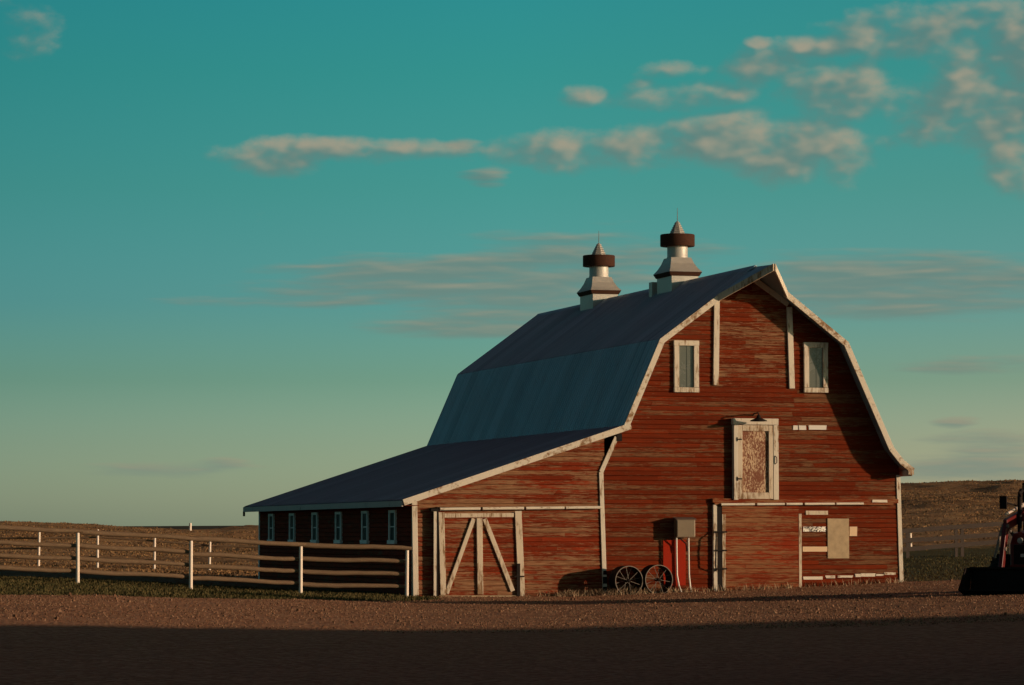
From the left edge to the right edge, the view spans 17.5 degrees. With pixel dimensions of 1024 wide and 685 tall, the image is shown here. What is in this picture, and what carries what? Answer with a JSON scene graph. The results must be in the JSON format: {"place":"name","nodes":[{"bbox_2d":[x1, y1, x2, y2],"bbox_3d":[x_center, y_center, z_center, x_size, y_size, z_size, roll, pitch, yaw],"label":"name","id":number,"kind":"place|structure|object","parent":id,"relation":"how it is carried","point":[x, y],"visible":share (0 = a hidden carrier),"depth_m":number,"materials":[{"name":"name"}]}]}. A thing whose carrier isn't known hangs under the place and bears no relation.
{"place":"outdoors","nodes":[
{"label":"outdoors","id":0,"kind":"place"},
{"bbox_2d":[121,526,229,528],"bbox_3d":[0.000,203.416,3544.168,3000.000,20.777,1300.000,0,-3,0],"label":"distant hills","id":1,"kind":"structure","parent":0,"point":[193,527],"depth_m":3031.97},
{"bbox_2d":[0,553,997,600],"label":"grass","id":2,"kind":"structure","parent":0,"point":[184,591],"depth_m":90.26,"materials":[{"name":"green plant"}]},
{"bbox_2d":[0,480,1023,684],"bbox_3d":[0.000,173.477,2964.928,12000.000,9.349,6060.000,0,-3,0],"label":"ground","id":3,"kind":"structure","parent":0,"point":[40,651],"depth_m":53.80,"materials":[{"name":"brown soil"}]},
{"bbox_2d":[0,529,257,569],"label":"rail fence","id":4,"kind":"object","parent":3,"relation":"on","point":[154,541],"visible":0.42,"depth_m":139.81,"materials":[{"name":"brown wood"}]},
{"bbox_2d":[0,525,411,595],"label":"log rail fence","id":5,"kind":"object","parent":3,"relation":"on","point":[78,558],"visible":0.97,"depth_m":92.96,"materials":[{"name":"wood"}]},
{"bbox_2d":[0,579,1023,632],"bbox_3d":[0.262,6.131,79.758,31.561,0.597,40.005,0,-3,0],"label":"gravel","id":6,"kind":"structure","parent":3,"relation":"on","point":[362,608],"depth_m":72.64,"materials":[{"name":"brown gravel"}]},
{"bbox_2d":[0,479,1023,577],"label":"dry grass","id":7,"kind":"structure","parent":3,"relation":"on","point":[224,572],"depth_m":175.60,"materials":[{"name":"brown plant"}]},
{"bbox_2d":[243,208,914,596],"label":"barn","id":8,"kind":"structure","parent":3,"relation":"on","point":[597,436],"depth_m":98.02,"materials":[{"name":"wood"}]},
{"bbox_2d":[267,514,274,540],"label":"window","id":9,"kind":"structure","parent":8,"relation":"in","point":[271,517],"depth_m":113.32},
{"bbox_2d":[288,513,295,541],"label":"window","id":10,"kind":"structure","parent":8,"relation":"in","point":[292,522],"depth_m":110.13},
{"bbox_2d":[310,512,318,542],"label":"window","id":11,"kind":"structure","parent":8,"relation":"in","point":[314,516],"depth_m":106.92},
{"bbox_2d":[333,512,342,542],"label":"window","id":12,"kind":"structure","parent":8,"relation":"in","point":[338,515],"depth_m":103.73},
{"bbox_2d":[360,511,369,543],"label":"window","id":13,"kind":"structure","parent":8,"relation":"in","point":[364,514],"depth_m":100.34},
{"bbox_2d":[387,510,397,543],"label":"window","id":14,"kind":"structure","parent":8,"relation":"in","point":[392,514],"depth_m":97.11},
{"bbox_2d":[430,508,524,596],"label":"sliding door","id":15,"kind":"structure","parent":8,"relation":"in","point":[480,554],"depth_m":95.17,"materials":[{"name":"red wood"}]},
{"bbox_2d":[673,340,698,391],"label":"window","id":16,"kind":"structure","parent":8,"relation":"in","point":[686,352],"depth_m":97.38,"materials":[{"name":"white wood"}]},
{"bbox_2d":[731,418,778,499],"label":"hay door","id":17,"kind":"structure","parent":8,"relation":"in","point":[755,445],"depth_m":97.73,"materials":[{"name":"wood"}]},
{"bbox_2d":[712,505,801,590],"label":"sliding door","id":18,"kind":"structure","parent":8,"relation":"in","point":[757,545],"depth_m":97.66,"materials":[{"name":"wood"}]},
{"bbox_2d":[803,342,827,392],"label":"window","id":19,"kind":"structure","parent":8,"relation":"in","point":[815,354],"depth_m":98.52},
{"bbox_2d":[609,566,642,593],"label":"steel wheel","id":20,"kind":"object","parent":3,"relation":"on","point":[637,575],"visible":0.98,"depth_m":95.78,"materials":[{"name":"metal"}]},
{"bbox_2d":[641,565,672,592],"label":"steel wheel","id":21,"kind":"object","parent":3,"relation":"on","point":[668,576],"visible":0.96,"depth_m":96.01,"materials":[{"name":"metal"}]},
{"bbox_2d":[673,517,696,591],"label":"meter box","id":22,"kind":"object","parent":3,"relation":"on","point":[684,528],"visible":0.94,"depth_m":96.74,"materials":[{"name":"grey metal"}]},
{"bbox_2d":[526,576,906,596],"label":"dead weeds","id":23,"kind":"object","parent":3,"relation":"on","point":[601,593],"visible":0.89,"depth_m":96.13,"materials":[{"name":"brown plant"}]},
{"bbox_2d":[902,521,1022,557],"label":"plank fence","id":24,"kind":"object","parent":3,"relation":"on","point":[908,540],"visible":0.52,"depth_m":129.78,"materials":[{"name":"brown wood"}]},
{"bbox_2d":[958,483,1023,594],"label":"tractor","id":25,"kind":"object","parent":3,"relation":"on","point":[1003,573],"visible":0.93,"depth_m":81.19,"materials":[{"name":"red paint"},{"name":"black rubber"},{"name":"steel"}]},
{"bbox_2d":[0,0,1023,525],"label":"sky","id":26,"kind":"structure","parent":0,"point":[252,251],"materials":[{"name":"teal"}]}
]}

